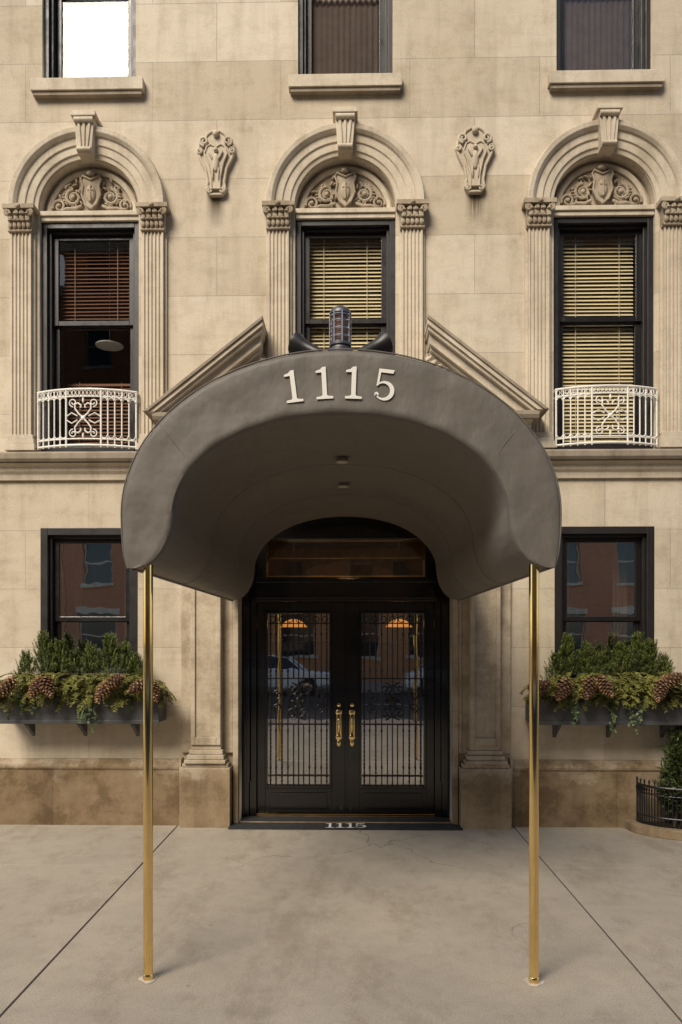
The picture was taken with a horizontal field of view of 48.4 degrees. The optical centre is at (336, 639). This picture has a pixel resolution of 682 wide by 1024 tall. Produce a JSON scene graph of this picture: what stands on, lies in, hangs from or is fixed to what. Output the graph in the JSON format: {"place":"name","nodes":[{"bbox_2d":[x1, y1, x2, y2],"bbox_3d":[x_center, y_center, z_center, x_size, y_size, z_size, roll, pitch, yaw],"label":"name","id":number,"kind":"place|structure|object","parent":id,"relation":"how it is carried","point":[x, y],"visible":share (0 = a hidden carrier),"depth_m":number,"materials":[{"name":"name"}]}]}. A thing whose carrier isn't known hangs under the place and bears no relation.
{"place":"outdoors","nodes":[
{"label":"outdoors","id":0,"kind":"place"},
{"bbox_2d":[0,825,681,1023],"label":"sidewalk","id":1,"kind":"structure","parent":0,"point":[277,926],"depth_m":5.15,"materials":[{"name":"grey concrete"}]},
{"bbox_2d":[0,758,680,827],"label":"plinth","id":2,"kind":"structure","parent":1,"relation":"on","point":[109,791],"depth_m":7.94,"materials":[{"name":"stone"}]},
{"bbox_2d":[120,348,561,984],"bbox_3d":[0.051,0.156,6.047,2.486,3.584,3.586,0,0,1],"label":"entrance canopy","id":3,"kind":"object","parent":1,"relation":"on","point":[232,474],"visible":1,"depth_m":4.32,"materials":[{"name":"grey fabric"}]},
{"bbox_2d":[288,332,321,354],"bbox_3d":[-0.149,-1.697,4.465,0.271,0.214,0.131,0,0,7],"label":"horn loudspeaker","id":4,"kind":"object","parent":3,"relation":"on","point":[298,342],"visible":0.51,"depth_m":4.42,"materials":[{"name":"brown metal"}]},
{"bbox_2d":[328,305,352,350],"bbox_3d":[0.020,-1.768,4.420,0.150,0.337,0.150,0,0,1],"label":"caged signal lantern","id":5,"kind":"object","parent":3,"relation":"on","point":[340,325],"visible":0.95,"depth_m":4.38,"materials":[{"name":"grey metal"}]},
{"bbox_2d":[359,331,392,353],"bbox_3d":[0.191,-1.697,4.458,0.271,0.214,0.131,0,0,-5],"label":"horn loudspeaker","id":6,"kind":"object","parent":3,"relation":"on","point":[381,341],"visible":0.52,"depth_m":4.41,"materials":[{"name":"brown metal"}]},
{"bbox_2d":[228,816,462,829],"bbox_3d":[0.088,1.930,7.965,2.400,0.032,0.450,0,0,1],"label":"doormat","id":7,"kind":"object","parent":1,"relation":"on","point":[351,826],"visible":1,"depth_m":7.94,"materials":[{"name":"black rubber"}]},
{"bbox_2d":[240,816,451,822],"bbox_3d":[0.093,1.946,8.240,2.234,0.048,0.520,0,0,1],"label":"threshold","id":8,"kind":"object","parent":1,"relation":"on","point":[346,822],"visible":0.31,"depth_m":7.99,"materials":[{"name":"stone"}]},
{"bbox_2d":[257,812,434,816],"bbox_3d":[0.095,1.908,8.320,1.940,0.026,0.200,0,0,1],"label":"brass saddle","id":9,"kind":"object","parent":8,"relation":"on","point":[345,814],"visible":0.56,"depth_m":8.23,"materials":[{"name":"gold metal"}]},
{"bbox_2d":[624,819,681,839],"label":"garden bed","id":10,"kind":"object","parent":1,"relation":"on","point":[645,829],"visible":1,"depth_m":7.52,"materials":[{"name":"stone"}]},
{"bbox_2d":[636,776,681,828],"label":"iron garden fence","id":11,"kind":"object","parent":10,"relation":"on","point":[640,788],"visible":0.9,"depth_m":7.58,"materials":[{"name":"black metal"}]},
{"bbox_2d":[652,725,681,826],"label":"laurel shrub","id":12,"kind":"object","parent":10,"relation":"on","point":[674,747],"visible":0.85,"depth_m":7.60,"materials":[{"name":"green plant"}]},
{"bbox_2d":[268,561,423,760],"bbox_3d":[0.137,0.350,10.539,3.160,3.200,4.080,0,0,1],"label":"lobby joinery","id":13,"kind":"object","parent":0,"point":[399,568],"visible":0.23,"depth_m":12.16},
{"bbox_2d":[268,761,423,785],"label":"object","id":14,"kind":"object","parent":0,"point":[372,772],"depth_m":11.07,"materials":[{"name":"black metal"}]},
{"bbox_3d":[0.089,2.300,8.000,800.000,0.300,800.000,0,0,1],"label":"ground","id":15,"kind":"structure","parent":0,"visible":0},
{"bbox_2d":[0,0,681,821],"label":"walls","id":16,"kind":"structure","parent":15,"relation":"on","point":[230,66],"depth_m":8.01,"materials":[{"name":"stone"}]},
{"bbox_2d":[0,630,176,735],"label":"window planter","id":17,"kind":"object","parent":16,"relation":"attached to","point":[27,704],"visible":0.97,"depth_m":7.69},
{"bbox_2d":[0,460,681,480],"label":"belt course","id":18,"kind":"object","parent":16,"relation":"attached to","point":[615,469],"depth_m":7.94,"materials":[{"name":"stone"}]},
{"bbox_2d":[37,388,138,450],"bbox_3d":[-2.633,-2.301,7.955,1.066,0.613,0.195,0,0,1],"label":"balcony railing","id":19,"kind":"object","parent":18,"relation":"on","point":[108,397],"visible":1,"depth_m":7.90,"materials":[{"name":"white metal"}]},
{"bbox_2d":[0,449,681,462],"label":"belt course cap","id":20,"kind":"object","parent":18,"relation":"on","point":[128,456],"depth_m":7.87,"materials":[{"name":"beige stone"}]},
{"bbox_2d":[553,384,657,447],"bbox_3d":[2.801,-2.301,7.850,1.066,0.613,0.195,0,0,1],"label":"balcony railing","id":21,"kind":"object","parent":18,"relation":"on","point":[584,394],"visible":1,"depth_m":7.79,"materials":[{"name":"white metal"}]},
{"bbox_2d":[2,195,681,234],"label":"pilaster capitals","id":22,"kind":"object","parent":16,"relation":"attached to","point":[412,211],"visible":1,"depth_m":7.89,"materials":[{"name":"stone"}]},
{"bbox_2d":[4,69,681,694],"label":"arches sills and keystones","id":23,"kind":"structure","parent":16,"relation":"attached to","point":[604,131],"depth_m":7.94,"materials":[{"name":"stone"}]},
{"bbox_2d":[242,517,449,818],"bbox_3d":[0.093,0.282,8.240,2.238,3.295,0.200,0,0,1],"label":"door frame","id":24,"kind":"object","parent":16,"relation":"attached to","point":[265,588],"visible":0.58,"depth_m":8.18,"materials":[{"name":"black wood"}]},
{"bbox_2d":[179,583,512,828],"bbox_3d":[0.090,-0.070,8.055,3.860,4.060,0.550,0,0,1],"label":"door surround","id":25,"kind":"object","parent":16,"relation":"attached to","point":[482,786],"visible":0.64,"depth_m":7.86,"materials":[{"name":"beige stone"}]},
{"bbox_2d":[257,602,433,812],"bbox_3d":[0.094,0.745,8.268,1.924,2.290,0.073,0,0,1],"label":"double door","id":26,"kind":"structure","parent":25,"relation":"attached to","point":[345,790],"depth_m":8.25,"materials":[{"name":"black paint"}]},
{"bbox_2d":[268,614,422,785],"bbox_3d":[0.094,0.660,8.262,1.690,1.870,0.030,0,0,1],"label":"wrought iron door grille","id":27,"kind":"object","parent":26,"relation":"attached to","point":[298,701],"visible":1,"depth_m":8.26,"materials":[{"name":"black metal"}]},
{"bbox_2d":[336,703,354,746],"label":"brass door handles","id":28,"kind":"object","parent":26,"relation":"attached to","point":[338,725],"visible":1,"depth_m":8.24,"materials":[{"name":"gold metal"}]},
{"bbox_2d":[148,319,543,429],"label":"broken pediment","id":29,"kind":"structure","parent":25,"relation":"on","point":[445,350],"depth_m":7.70,"materials":[{"name":"stone"}]},
{"bbox_2d":[143,315,548,425],"bbox_3d":[0.085,-2.740,7.820,4.087,1.036,0.400,0,0,1],"label":"pediment cap","id":30,"kind":"object","parent":29,"relation":"on","point":[534,415],"visible":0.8,"depth_m":7.64,"materials":[{"name":"stone"}]},
{"bbox_2d":[267,540,424,576],"bbox_3d":[0.094,-0.875,8.264,1.720,0.406,0.029,0,0,1],"label":"transom beading","id":31,"kind":"object","parent":25,"relation":"attached to","point":[423,558],"visible":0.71,"depth_m":8.25,"materials":[{"name":"black wood"}]},
{"bbox_2d":[10,226,681,437],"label":"fluted pilasters","id":32,"kind":"object","parent":16,"relation":"attached to","point":[537,312],"visible":0.84,"depth_m":7.94,"materials":[{"name":"stone"}]},
{"bbox_2d":[197,126,494,197],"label":"wall cartouches","id":33,"kind":"structure","parent":16,"relation":"attached to","point":[474,149],"depth_m":7.94,"materials":[{"name":"stone"}]},
{"bbox_2d":[41,0,653,685],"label":"window frames","id":34,"kind":"structure","parent":16,"relation":"attached to","point":[645,534],"depth_m":8.06,"materials":[{"name":"black metal"}]},
{"bbox_2d":[63,0,127,77],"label":"roller shade","id":35,"kind":"object","parent":34,"relation":"attached to","point":[95,38],"visible":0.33,"depth_m":8.31,"materials":[{"name":"white fabric"}]},
{"bbox_2d":[61,242,129,445],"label":"walnut blinds","id":36,"kind":"object","parent":34,"relation":"attached to","point":[104,423],"visible":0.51,"depth_m":8.32,"materials":[{"name":"brown wood"}]},
{"bbox_2d":[54,0,640,678],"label":"window sashes","id":37,"kind":"object","parent":34,"relation":"in","point":[60,326],"depth_m":8.15,"materials":[{"name":"black wood"}]},
{"bbox_2d":[60,543,634,673],"bbox_3d":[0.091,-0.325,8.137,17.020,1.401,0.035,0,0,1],"label":"ground floor window glass","id":38,"kind":"object","parent":34,"relation":"attached to","point":[600,579],"visible":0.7,"depth_m":8.11,"materials":[{"name":"glass"}]},
{"bbox_2d":[310,238,632,443],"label":"cream blinds","id":39,"kind":"object","parent":34,"relation":"attached to","point":[566,408],"visible":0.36,"depth_m":8.21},
{"bbox_2d":[312,0,631,73],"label":"net curtains","id":40,"kind":"object","parent":34,"relation":"attached to","point":[597,35],"visible":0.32,"depth_m":8.26,"materials":[{"name":"fabric"}]},
{"bbox_2d":[60,237,634,444],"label":"rooms","id":41,"kind":"object","parent":16,"relation":"attached to","point":[85,359],"visible":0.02,"depth_m":9.63,"materials":[{"name":"brown"}]},
{"bbox_2d":[95,242,123,350],"bbox_3d":[-2.533,-3.881,8.450,0.310,1.238,0.310,0,0,1],"label":"pendant lamp","id":42,"kind":"object","parent":41,"relation":"hanging from","point":[108,345],"visible":0.98,"depth_m":8.45,"materials":[{"name":"grey metal"}]},
{"bbox_2d":[45,161,649,210],"bbox_3d":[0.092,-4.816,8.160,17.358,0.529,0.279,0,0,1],"label":"carved tympana","id":43,"kind":"object","parent":16,"relation":"attached to","point":[344,188],"visible":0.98,"depth_m":8.08,"materials":[{"name":"stone"}]},
{"bbox_2d":[33,83,661,99],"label":"sill undersides","id":44,"kind":"object","parent":16,"relation":"attached to","point":[395,90],"visible":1,"depth_m":7.95,"materials":[{"name":"stone"}]},
{"bbox_2d":[519,630,681,737],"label":"window planter","id":45,"kind":"object","parent":16,"relation":"attached to","point":[588,698],"visible":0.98,"depth_m":7.59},
{"bbox_2d":[268,542,423,641],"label":"lobby walls","id":46,"kind":"structure","parent":15,"relation":"on","point":[344,567],"depth_m":12.59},
{"bbox_2d":[293,542,293,575],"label":"lamp cords","id":47,"kind":"object","parent":46,"relation":"attached to","point":[293,559],"visible":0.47,"depth_m":9.51,"materials":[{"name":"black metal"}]},
{"bbox_2d":[282,619,411,626],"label":"lobby pendant lamps","id":48,"kind":"object","parent":47,"relation":"hanging from","point":[389,625],"visible":0.64,"depth_m":9.39,"materials":[{"name":"orange"}]}
]}

